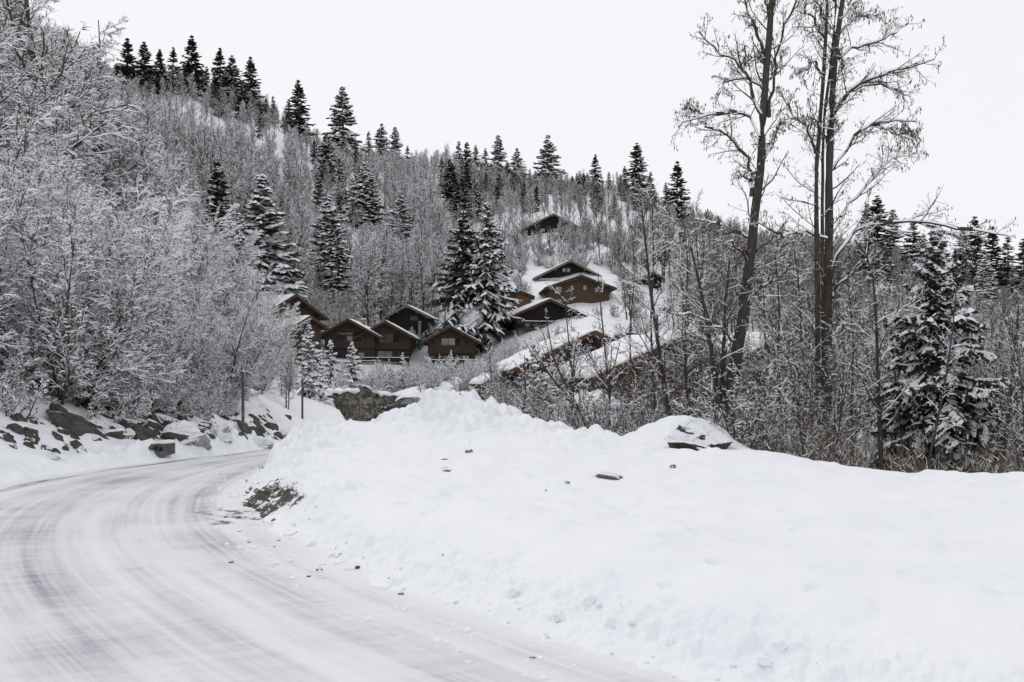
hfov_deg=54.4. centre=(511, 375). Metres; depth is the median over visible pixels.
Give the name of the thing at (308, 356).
young fir
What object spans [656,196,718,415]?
slim tree
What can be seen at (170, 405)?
snowy shrub
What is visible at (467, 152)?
spruce tree
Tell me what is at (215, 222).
alder bush
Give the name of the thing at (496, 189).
spruce tree
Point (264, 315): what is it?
alder bush
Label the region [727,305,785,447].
bare sapling
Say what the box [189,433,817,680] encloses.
snow crumbs
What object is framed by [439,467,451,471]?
dirt clod
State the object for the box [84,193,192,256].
alder bush
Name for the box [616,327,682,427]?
bare sapling
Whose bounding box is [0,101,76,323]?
alder bush
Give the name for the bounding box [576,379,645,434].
bare bush
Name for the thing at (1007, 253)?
spruce tree
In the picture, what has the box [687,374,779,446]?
bare bush
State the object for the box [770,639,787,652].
snow chunk
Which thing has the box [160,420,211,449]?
boulder
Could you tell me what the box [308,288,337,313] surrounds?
snowy shrub
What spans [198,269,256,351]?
alder bush
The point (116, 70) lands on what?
spruce tree
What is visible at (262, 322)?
alder bush
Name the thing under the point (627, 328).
snowy shrub
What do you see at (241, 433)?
rock ledge
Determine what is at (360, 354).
window
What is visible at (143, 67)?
spruce tree
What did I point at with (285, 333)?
alder bush
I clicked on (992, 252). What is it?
spruce tree
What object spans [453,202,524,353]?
spruce tree
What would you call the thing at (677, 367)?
bare sapling
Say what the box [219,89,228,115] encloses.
spruce tree
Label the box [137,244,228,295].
alder bush
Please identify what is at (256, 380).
alder bush
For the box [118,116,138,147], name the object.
bare tree
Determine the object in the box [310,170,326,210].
spruce tree
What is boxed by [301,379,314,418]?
road post
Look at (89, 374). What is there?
snowy shrub
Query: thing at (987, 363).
bare tree
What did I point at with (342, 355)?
window
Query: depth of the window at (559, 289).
154.02 m
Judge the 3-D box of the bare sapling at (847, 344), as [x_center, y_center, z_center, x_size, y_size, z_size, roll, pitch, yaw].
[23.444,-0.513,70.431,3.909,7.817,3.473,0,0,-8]
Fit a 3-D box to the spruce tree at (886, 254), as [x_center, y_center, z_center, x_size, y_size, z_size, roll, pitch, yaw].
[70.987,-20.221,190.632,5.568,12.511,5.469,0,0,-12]
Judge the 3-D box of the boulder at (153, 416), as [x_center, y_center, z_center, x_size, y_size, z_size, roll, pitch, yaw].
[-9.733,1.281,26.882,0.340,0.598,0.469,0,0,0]
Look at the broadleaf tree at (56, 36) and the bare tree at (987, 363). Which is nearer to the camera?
the broadleaf tree at (56, 36)
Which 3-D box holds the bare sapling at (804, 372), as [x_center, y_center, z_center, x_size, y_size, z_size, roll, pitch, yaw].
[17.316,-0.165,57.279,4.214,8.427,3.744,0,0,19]
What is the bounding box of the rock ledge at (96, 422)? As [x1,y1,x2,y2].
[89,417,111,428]
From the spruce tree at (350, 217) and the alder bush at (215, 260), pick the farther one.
the spruce tree at (350, 217)
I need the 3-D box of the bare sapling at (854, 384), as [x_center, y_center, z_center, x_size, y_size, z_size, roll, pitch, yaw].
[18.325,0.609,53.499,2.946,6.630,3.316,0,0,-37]
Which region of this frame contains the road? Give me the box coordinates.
[0,421,688,681]
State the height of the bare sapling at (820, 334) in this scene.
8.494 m
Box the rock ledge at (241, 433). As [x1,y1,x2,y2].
[238,431,247,439]
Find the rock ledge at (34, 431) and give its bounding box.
[27,429,38,435]
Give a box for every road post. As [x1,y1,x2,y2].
[241,370,244,421]
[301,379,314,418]
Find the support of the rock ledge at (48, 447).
on the snowy ground at (714, 561)
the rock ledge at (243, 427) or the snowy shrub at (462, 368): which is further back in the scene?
the snowy shrub at (462, 368)
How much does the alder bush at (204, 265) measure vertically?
6.929 m
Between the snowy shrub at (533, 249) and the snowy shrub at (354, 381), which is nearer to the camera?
the snowy shrub at (354, 381)
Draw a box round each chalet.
[253,293,328,349]
[279,315,328,371]
[321,318,382,364]
[354,320,421,366]
[383,305,438,339]
[420,324,481,368]
[485,328,615,397]
[502,298,586,336]
[507,290,534,308]
[520,213,579,235]
[532,260,601,280]
[539,275,616,304]
[543,330,773,417]
[630,270,666,289]
[711,330,845,403]
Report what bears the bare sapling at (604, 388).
on the hillside
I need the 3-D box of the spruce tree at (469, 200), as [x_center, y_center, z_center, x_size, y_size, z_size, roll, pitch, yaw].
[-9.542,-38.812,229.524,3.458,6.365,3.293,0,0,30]
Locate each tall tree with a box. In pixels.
[660,0,809,436]
[744,0,1015,459]
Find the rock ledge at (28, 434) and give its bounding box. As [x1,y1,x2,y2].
[24,432,38,441]
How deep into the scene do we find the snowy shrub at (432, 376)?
97.28 m
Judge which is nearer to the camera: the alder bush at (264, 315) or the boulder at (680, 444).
the boulder at (680, 444)
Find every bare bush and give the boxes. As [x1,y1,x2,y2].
[464,379,535,412]
[474,381,533,413]
[489,387,532,407]
[498,380,548,416]
[511,386,590,428]
[525,384,591,425]
[539,388,594,427]
[550,374,646,435]
[550,382,619,427]
[559,389,630,431]
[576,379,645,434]
[611,375,701,428]
[635,400,709,427]
[656,354,788,448]
[656,383,745,431]
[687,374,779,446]
[702,383,808,453]
[706,401,785,448]
[753,399,830,459]
[761,406,861,465]
[809,429,878,468]
[850,429,906,466]
[983,399,1022,469]
[990,398,1023,470]
[999,423,1022,465]
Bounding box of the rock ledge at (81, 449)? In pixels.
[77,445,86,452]
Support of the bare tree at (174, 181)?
on the hillside
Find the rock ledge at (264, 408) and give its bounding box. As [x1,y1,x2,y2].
[259,405,269,412]
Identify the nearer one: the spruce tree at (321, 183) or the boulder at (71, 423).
the boulder at (71, 423)
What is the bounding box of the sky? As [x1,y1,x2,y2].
[21,0,1023,271]
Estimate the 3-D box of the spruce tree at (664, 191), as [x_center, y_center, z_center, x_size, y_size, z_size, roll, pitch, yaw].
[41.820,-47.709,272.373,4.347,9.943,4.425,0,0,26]
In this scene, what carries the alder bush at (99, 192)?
on the hillside
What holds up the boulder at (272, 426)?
on the snowy ground at (714, 561)
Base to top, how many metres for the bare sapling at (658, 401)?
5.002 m
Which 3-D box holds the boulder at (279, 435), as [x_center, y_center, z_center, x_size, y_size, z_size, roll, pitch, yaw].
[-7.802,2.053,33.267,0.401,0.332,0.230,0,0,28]
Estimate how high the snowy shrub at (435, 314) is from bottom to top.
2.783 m
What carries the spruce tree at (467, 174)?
on the hillside
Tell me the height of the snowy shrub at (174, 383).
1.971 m
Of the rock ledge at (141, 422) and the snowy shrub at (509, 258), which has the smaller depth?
the rock ledge at (141, 422)
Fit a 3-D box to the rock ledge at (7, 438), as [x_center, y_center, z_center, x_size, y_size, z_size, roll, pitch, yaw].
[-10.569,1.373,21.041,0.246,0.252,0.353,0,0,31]
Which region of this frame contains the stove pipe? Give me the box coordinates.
[418,321,421,349]
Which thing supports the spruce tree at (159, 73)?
on the hillside
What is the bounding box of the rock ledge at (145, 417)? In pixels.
[134,412,161,424]
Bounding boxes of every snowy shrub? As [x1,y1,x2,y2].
[0,312,53,397]
[0,315,60,389]
[0,370,48,418]
[15,349,101,402]
[54,357,122,403]
[71,354,159,423]
[77,341,159,399]
[104,376,154,410]
[121,366,170,412]
[131,367,206,419]
[139,371,173,402]
[148,360,181,403]
[163,342,228,398]
[164,373,195,399]
[169,369,228,421]
[178,373,214,407]
[181,347,232,397]
[192,385,239,418]
[211,360,253,404]
[214,380,241,415]
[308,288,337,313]
[315,286,336,304]
[318,304,330,320]
[326,307,345,324]
[329,372,344,383]
[332,358,353,372]
[339,372,365,385]
[342,296,356,311]
[343,310,360,321]
[358,305,380,321]
[366,369,386,390]
[368,292,395,315]
[370,357,394,375]
[371,365,396,387]
[377,304,396,319]
[378,369,408,392]
[385,374,410,389]
[394,298,409,308]
[403,301,433,313]
[403,363,429,386]
[405,290,435,307]
[405,294,439,310]
[406,373,423,387]
[408,327,434,346]
[413,363,444,391]
[418,284,428,298]
[423,353,450,373]
[424,368,442,386]
[425,305,442,317]
[428,323,436,333]
[429,354,459,380]
[446,363,478,391]
[453,361,473,377]
[458,357,479,370]
[460,355,486,379]
[486,347,503,360]
[491,338,518,357]
[494,340,514,353]
[498,257,514,268]
[502,248,514,265]
[505,231,528,246]
[506,225,519,239]
[509,341,530,353]
[512,246,527,260]
[513,257,527,270]
[516,216,527,228]
[517,249,529,261]
[524,230,542,244]
[528,238,546,255]
[530,250,546,265]
[540,255,559,267]
[541,239,556,254]
[543,327,563,338]
[550,228,565,241]
[555,246,576,262]
[557,327,576,333]
[561,242,578,254]
[562,228,579,242]
[563,236,578,248]
[576,230,591,244]
[576,243,587,252]
[576,254,593,266]
[577,216,593,226]
[590,251,607,264]
[591,228,613,246]
[591,306,603,314]
[594,218,612,229]
[605,252,623,267]
[607,264,619,274]
[609,302,622,316]
[614,324,629,332]
[616,390,650,425]
[618,227,630,237]
[628,292,642,302]
[631,321,649,333]
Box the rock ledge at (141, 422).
[121,415,144,424]
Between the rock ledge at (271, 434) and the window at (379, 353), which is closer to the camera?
the rock ledge at (271, 434)
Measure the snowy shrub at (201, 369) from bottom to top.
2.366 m
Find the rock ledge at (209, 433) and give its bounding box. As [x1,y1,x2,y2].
[206,430,215,437]
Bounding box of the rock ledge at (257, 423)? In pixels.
[253,420,266,433]
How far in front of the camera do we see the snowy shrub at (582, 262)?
174.09 m
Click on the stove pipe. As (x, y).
(419, 333)
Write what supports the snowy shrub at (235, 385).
on the snowy ground at (714, 561)
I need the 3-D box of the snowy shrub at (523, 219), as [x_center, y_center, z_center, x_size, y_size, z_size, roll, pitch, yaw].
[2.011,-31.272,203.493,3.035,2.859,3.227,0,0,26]
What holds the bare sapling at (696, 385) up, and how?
on the snowy ground at (714, 561)
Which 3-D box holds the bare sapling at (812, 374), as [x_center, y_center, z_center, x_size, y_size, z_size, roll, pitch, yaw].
[8.709,0.198,29.466,2.778,6.253,3.127,0,0,-39]
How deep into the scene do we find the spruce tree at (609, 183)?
289.94 m
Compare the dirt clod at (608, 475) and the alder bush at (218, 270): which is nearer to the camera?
the dirt clod at (608, 475)
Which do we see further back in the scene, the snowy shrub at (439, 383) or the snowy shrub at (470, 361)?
the snowy shrub at (470, 361)
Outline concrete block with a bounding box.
[147,440,174,455]
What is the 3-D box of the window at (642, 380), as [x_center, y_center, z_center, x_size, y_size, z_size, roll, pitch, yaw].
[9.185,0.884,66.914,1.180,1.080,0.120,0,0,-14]
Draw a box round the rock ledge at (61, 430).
[57,427,68,434]
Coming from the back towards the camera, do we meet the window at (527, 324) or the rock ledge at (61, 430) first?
the window at (527, 324)
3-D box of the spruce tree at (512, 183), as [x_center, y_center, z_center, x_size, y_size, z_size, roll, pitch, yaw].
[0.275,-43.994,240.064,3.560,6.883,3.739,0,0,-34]
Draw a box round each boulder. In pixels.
[0,429,13,438]
[6,423,25,434]
[45,409,108,439]
[49,402,67,411]
[81,400,97,409]
[96,410,120,423]
[122,422,157,440]
[148,412,158,422]
[160,407,182,420]
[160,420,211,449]
[250,426,262,435]
[264,422,278,430]
[274,432,283,439]
[468,373,512,400]
[664,418,733,449]
[667,440,710,450]
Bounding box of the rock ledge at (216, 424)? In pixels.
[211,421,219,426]
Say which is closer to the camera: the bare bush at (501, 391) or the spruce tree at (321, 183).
the bare bush at (501, 391)
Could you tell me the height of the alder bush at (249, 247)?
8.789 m
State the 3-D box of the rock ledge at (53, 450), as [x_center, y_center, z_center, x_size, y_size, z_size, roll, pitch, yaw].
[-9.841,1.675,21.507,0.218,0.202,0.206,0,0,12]
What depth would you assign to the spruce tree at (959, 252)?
204.36 m
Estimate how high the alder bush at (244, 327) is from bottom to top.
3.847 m
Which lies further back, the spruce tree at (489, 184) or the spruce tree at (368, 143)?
the spruce tree at (368, 143)
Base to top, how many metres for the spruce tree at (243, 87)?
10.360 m
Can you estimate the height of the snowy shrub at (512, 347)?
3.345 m
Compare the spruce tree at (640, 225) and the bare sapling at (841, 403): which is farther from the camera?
the spruce tree at (640, 225)
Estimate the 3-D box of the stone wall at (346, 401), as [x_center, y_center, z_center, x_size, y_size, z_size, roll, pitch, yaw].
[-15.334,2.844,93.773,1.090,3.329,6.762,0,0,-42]
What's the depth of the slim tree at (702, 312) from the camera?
45.99 m
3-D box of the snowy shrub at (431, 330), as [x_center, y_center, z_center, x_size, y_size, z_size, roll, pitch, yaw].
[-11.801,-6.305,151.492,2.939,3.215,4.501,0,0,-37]
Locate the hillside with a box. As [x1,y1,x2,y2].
[146,88,1023,453]
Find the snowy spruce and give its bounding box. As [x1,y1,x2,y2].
[866,227,1023,472]
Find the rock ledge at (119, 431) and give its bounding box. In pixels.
[101,422,126,438]
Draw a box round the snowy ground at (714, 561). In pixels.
[0,325,1023,681]
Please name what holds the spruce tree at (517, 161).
on the hillside
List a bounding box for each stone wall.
[327,388,373,420]
[358,384,371,420]
[373,389,402,418]
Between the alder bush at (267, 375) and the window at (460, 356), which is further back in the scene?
the window at (460, 356)
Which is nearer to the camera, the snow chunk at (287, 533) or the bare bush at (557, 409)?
the snow chunk at (287, 533)
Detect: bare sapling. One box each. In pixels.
[485,360,546,413]
[505,371,555,413]
[575,378,626,408]
[592,334,664,425]
[612,361,642,417]
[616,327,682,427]
[619,369,663,433]
[632,358,674,423]
[639,327,718,410]
[639,368,668,426]
[640,317,727,419]
[648,322,727,413]
[655,304,793,419]
[661,327,729,417]
[662,329,760,412]
[663,332,750,407]
[674,280,820,416]
[696,314,749,415]
[703,303,771,428]
[713,318,769,390]
[714,331,762,410]
[726,317,857,448]
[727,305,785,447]
[728,305,802,438]
[730,290,807,451]
[732,297,894,462]
[749,293,847,460]
[759,276,868,460]
[772,365,834,429]
[783,313,841,422]
[786,299,859,447]
[787,302,862,404]
[787,305,860,449]
[789,283,897,464]
[802,286,884,465]
[810,342,865,433]
[811,329,892,455]
[833,314,862,410]
[834,342,873,442]
[853,338,918,453]
[854,311,919,455]
[854,315,906,440]
[864,299,980,371]
[950,317,1023,456]
[962,335,1014,416]
[968,306,1023,411]
[968,323,1023,415]
[969,301,1023,470]
[970,284,1023,469]
[975,266,1023,424]
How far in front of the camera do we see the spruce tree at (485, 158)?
305.80 m
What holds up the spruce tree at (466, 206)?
on the hillside
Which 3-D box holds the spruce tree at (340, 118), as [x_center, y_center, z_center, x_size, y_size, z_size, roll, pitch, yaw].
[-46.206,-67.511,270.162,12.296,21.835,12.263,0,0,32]
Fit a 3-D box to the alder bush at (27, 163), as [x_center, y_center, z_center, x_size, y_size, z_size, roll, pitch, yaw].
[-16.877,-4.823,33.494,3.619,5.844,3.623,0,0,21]
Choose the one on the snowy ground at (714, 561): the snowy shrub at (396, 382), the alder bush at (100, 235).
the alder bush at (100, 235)
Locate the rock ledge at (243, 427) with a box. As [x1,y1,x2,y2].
[236,420,248,433]
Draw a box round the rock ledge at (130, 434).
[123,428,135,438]
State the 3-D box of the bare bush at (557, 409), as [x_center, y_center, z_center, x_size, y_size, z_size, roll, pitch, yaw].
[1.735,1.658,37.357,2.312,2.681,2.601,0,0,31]
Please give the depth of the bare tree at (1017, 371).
68.36 m
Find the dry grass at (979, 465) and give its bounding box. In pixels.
[528,364,1023,472]
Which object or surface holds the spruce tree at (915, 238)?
on the hillside
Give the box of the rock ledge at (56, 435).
[52,431,63,441]
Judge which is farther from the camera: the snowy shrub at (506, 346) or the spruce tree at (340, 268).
the spruce tree at (340, 268)
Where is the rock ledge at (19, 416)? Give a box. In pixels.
[15,413,27,421]
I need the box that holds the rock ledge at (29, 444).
[23,440,34,448]
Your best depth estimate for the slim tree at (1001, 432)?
27.98 m
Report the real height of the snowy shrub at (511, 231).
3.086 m
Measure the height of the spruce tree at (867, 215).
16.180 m
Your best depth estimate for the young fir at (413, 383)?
103.92 m
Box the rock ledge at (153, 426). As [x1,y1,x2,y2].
[142,419,163,435]
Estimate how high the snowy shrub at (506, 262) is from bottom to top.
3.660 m
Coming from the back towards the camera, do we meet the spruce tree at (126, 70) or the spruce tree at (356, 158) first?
the spruce tree at (356, 158)
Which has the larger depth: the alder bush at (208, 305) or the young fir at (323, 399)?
the young fir at (323, 399)
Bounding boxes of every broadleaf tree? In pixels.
[0,0,121,108]
[0,0,147,170]
[0,10,132,200]
[0,27,96,156]
[41,15,199,220]
[74,126,226,262]
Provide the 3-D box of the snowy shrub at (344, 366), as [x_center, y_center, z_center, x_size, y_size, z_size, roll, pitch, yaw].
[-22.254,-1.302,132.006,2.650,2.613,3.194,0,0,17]
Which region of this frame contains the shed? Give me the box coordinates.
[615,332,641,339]
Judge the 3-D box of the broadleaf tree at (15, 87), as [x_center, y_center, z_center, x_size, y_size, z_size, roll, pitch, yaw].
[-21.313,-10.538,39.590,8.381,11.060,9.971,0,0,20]
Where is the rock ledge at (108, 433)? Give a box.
[100,430,115,437]
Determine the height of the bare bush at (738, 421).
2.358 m
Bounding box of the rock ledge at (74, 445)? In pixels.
[70,442,78,448]
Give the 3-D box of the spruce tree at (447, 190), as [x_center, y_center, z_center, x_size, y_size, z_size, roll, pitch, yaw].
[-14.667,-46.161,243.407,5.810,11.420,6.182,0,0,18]
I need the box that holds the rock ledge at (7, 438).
[3,434,16,443]
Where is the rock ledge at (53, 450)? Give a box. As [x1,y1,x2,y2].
[51,448,61,453]
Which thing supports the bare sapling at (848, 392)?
on the snowy ground at (714, 561)
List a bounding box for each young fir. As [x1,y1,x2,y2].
[292,324,331,403]
[313,353,333,404]
[321,340,341,388]
[338,342,364,388]
[368,373,375,388]
[383,366,397,392]
[396,352,408,389]
[411,368,421,386]
[447,350,455,376]
[509,343,548,411]
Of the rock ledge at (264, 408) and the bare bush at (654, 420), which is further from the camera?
the rock ledge at (264, 408)
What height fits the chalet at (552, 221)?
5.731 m
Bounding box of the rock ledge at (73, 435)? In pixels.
[70,433,80,439]
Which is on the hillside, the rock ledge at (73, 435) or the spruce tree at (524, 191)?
the spruce tree at (524, 191)
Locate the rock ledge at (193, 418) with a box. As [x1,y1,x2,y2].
[186,416,202,420]
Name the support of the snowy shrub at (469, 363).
on the hillside
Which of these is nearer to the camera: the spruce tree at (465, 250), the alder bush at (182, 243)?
the alder bush at (182, 243)
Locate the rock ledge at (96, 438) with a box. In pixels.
[91,435,101,440]
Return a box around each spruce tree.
[110,38,143,94]
[113,63,123,87]
[129,41,158,96]
[147,49,173,98]
[165,47,181,93]
[172,35,205,96]
[197,162,236,255]
[198,66,214,102]
[204,82,216,107]
[210,48,228,95]
[212,91,226,116]
[215,55,250,109]
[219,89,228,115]
[226,213,270,300]
[229,174,309,297]
[233,80,254,121]
[240,56,265,111]
[254,112,263,138]
[256,102,264,127]
[261,102,268,125]
[262,98,272,121]
[269,97,279,124]
[280,80,316,143]
[281,99,298,137]
[305,195,354,286]
[309,140,320,164]
[310,134,337,185]
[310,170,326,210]
[313,177,325,202]
[316,86,366,163]
[319,159,325,181]
[322,224,354,308]
[329,155,349,200]
[335,192,350,224]
[344,162,388,229]
[346,178,357,199]
[347,199,355,226]
[351,139,361,170]
[360,174,385,233]
[363,131,373,166]
[372,123,392,170]
[383,190,413,246]
[389,127,406,170]
[404,145,411,162]
[417,211,497,349]
[436,157,445,190]
[437,159,458,209]
[440,163,457,204]
[449,181,464,218]
[451,175,469,211]
[452,141,464,168]
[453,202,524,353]
[457,154,464,182]
[459,160,474,195]
[459,187,472,219]
[462,142,474,178]
[466,194,472,218]
[470,180,483,220]
[471,145,481,182]
[473,180,484,203]
[480,148,490,170]
[482,173,489,192]
[484,135,508,184]
[487,176,493,198]
[490,184,498,210]
[490,191,497,216]
[494,172,505,195]
[496,187,505,212]
[504,161,511,187]
[508,178,516,202]
[509,148,528,183]
[512,180,516,202]
[515,179,522,203]
[517,182,528,205]
[521,186,529,212]
[531,185,542,211]
[532,135,566,193]
[573,178,584,201]
[581,173,587,195]
[588,154,604,187]
[588,183,601,207]
[593,186,603,210]
[605,173,612,189]
[610,194,617,218]
[616,174,622,194]
[618,166,631,191]
[619,143,655,204]
[619,181,632,201]
[631,210,647,237]
[632,187,639,209]
[643,173,657,210]
[648,192,658,216]
[660,182,671,207]
[663,161,692,222]
[672,228,690,262]
[851,222,884,287]
[855,204,879,266]
[857,195,901,268]
[867,237,896,298]
[883,209,909,272]
[899,223,924,280]
[906,234,929,284]
[947,230,976,282]
[950,248,960,273]
[955,216,994,294]
[960,250,973,284]
[972,227,1012,298]
[972,255,1001,310]
[996,237,1020,298]
[998,238,1023,303]
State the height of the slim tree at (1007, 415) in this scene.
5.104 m
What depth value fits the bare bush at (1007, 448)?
35.18 m
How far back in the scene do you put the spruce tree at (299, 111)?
261.51 m
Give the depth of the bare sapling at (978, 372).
53.17 m
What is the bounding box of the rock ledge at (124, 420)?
[119,417,138,423]
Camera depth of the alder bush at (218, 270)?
54.27 m
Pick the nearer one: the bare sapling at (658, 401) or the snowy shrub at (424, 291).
the bare sapling at (658, 401)
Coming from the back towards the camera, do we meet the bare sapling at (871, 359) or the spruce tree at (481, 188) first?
the spruce tree at (481, 188)
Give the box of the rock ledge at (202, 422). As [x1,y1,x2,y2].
[190,420,211,427]
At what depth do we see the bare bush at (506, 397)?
36.69 m
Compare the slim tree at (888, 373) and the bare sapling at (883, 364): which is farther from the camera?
the bare sapling at (883, 364)
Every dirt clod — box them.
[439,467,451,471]
[595,471,622,479]
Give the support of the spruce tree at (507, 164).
on the hillside
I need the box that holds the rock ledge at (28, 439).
[23,437,33,443]
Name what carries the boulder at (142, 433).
on the snowy ground at (714, 561)
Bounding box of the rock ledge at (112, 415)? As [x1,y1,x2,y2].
[99,413,119,418]
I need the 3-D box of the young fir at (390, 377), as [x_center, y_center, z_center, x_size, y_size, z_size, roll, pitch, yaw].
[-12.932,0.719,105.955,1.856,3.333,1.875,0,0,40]
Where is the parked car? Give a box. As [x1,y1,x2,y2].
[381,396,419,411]
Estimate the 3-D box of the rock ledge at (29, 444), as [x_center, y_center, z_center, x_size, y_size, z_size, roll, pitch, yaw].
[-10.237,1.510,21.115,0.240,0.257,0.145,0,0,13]
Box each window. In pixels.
[336,352,350,358]
[337,332,352,340]
[358,352,364,359]
[377,351,392,361]
[379,333,393,342]
[441,338,454,345]
[441,355,449,362]
[456,355,468,363]
[525,322,529,327]
[555,286,561,292]
[570,345,594,357]
[594,287,603,292]
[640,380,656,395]
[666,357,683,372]
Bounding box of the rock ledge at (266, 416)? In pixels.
[263,414,274,421]
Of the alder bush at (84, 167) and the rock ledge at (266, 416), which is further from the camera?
the alder bush at (84, 167)
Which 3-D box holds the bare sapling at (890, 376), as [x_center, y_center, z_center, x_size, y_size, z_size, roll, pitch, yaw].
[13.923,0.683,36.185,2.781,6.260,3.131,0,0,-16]
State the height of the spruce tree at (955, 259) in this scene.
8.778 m
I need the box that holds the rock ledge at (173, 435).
[160,429,194,443]
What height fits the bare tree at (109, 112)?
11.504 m
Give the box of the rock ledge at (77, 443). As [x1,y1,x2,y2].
[73,440,82,446]
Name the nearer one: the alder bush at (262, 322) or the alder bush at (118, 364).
the alder bush at (118, 364)
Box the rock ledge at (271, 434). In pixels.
[267,429,277,439]
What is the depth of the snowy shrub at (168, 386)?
31.13 m
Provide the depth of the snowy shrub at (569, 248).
180.64 m
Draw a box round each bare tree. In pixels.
[17,14,53,72]
[64,45,97,100]
[90,137,117,178]
[94,92,125,153]
[105,91,141,182]
[114,91,148,178]
[115,87,132,149]
[118,102,178,191]
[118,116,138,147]
[129,119,173,197]
[150,135,171,202]
[165,170,179,193]
[172,167,206,249]
[184,168,213,233]
[191,193,210,242]
[275,350,300,409]
[276,351,297,407]
[276,352,287,392]
[287,347,296,396]
[478,349,508,400]
[542,348,571,403]
[587,380,598,392]
[970,356,985,376]
[976,351,994,377]
[979,346,997,377]
[1000,352,1012,402]
[1009,349,1023,398]
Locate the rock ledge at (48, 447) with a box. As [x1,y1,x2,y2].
[41,444,52,450]
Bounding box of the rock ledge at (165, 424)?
[161,420,170,427]
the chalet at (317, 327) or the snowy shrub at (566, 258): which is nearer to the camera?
the chalet at (317, 327)
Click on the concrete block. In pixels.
(164, 447)
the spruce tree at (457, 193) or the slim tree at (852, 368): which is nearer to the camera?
the slim tree at (852, 368)
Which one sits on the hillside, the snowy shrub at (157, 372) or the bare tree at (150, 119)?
the bare tree at (150, 119)
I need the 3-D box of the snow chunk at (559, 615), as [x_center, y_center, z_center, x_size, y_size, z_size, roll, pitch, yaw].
[0.374,1.910,7.872,0.109,0.123,0.119,0,0,0]
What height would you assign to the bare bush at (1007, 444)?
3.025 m
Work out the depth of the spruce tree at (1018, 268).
189.98 m
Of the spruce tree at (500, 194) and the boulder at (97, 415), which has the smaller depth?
the boulder at (97, 415)
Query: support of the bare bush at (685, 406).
on the snowy ground at (714, 561)
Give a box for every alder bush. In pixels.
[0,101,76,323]
[0,115,41,308]
[0,132,177,353]
[0,148,32,197]
[0,156,92,334]
[0,183,48,356]
[0,184,199,407]
[0,196,139,379]
[0,206,19,309]
[1,93,46,201]
[5,106,92,249]
[11,147,70,256]
[19,112,100,205]
[36,187,104,247]
[37,160,199,401]
[45,145,111,203]
[46,156,114,229]
[51,189,138,339]
[52,195,100,257]
[53,178,186,303]
[77,226,234,384]
[81,188,239,347]
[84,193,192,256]
[105,180,155,242]
[113,212,201,393]
[130,221,196,287]
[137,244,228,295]
[159,277,235,394]
[165,228,212,329]
[179,219,268,352]
[179,274,212,340]
[186,254,285,369]
[187,220,238,277]
[189,253,234,309]
[192,261,290,402]
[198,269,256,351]
[201,299,278,368]
[212,301,299,387]
[218,295,271,389]
[223,231,265,303]
[238,297,298,388]
[248,286,289,369]
[252,305,310,394]
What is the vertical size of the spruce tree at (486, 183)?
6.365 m
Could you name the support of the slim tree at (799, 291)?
on the snowy ground at (714, 561)
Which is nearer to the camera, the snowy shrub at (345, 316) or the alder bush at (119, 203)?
the alder bush at (119, 203)
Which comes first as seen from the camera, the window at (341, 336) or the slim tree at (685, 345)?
the slim tree at (685, 345)
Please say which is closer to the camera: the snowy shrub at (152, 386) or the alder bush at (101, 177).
the snowy shrub at (152, 386)
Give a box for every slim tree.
[509,352,531,413]
[514,309,591,428]
[535,320,569,418]
[538,283,611,413]
[567,274,628,423]
[600,219,658,410]
[615,167,687,415]
[618,177,683,416]
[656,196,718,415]
[666,191,732,413]
[740,268,791,421]
[754,232,815,425]
[764,214,814,426]
[832,268,887,456]
[836,213,925,469]
[880,311,911,441]
[925,274,970,466]
[988,352,1023,472]
[993,305,1023,472]
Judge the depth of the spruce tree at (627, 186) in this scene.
274.62 m
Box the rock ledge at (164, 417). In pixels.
[154,413,172,420]
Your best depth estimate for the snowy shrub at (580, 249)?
181.37 m
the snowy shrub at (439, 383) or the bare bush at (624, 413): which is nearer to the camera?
the bare bush at (624, 413)
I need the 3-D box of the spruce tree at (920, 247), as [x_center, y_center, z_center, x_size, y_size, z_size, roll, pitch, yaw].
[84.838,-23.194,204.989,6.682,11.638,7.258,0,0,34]
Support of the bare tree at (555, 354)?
on the hillside
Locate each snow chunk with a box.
[46,451,59,460]
[210,424,232,443]
[252,436,273,448]
[278,428,290,436]
[278,530,297,535]
[307,540,316,545]
[388,578,401,586]
[511,588,520,597]
[553,609,565,621]
[576,592,595,605]
[606,617,615,627]
[667,637,674,645]
[756,656,770,666]
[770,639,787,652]
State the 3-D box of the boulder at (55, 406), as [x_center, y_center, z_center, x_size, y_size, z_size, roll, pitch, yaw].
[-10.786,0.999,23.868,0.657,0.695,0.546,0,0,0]
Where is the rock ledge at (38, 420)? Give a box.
[29,414,44,424]
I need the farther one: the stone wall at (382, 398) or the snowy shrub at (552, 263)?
the snowy shrub at (552, 263)
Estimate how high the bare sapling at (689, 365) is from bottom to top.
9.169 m

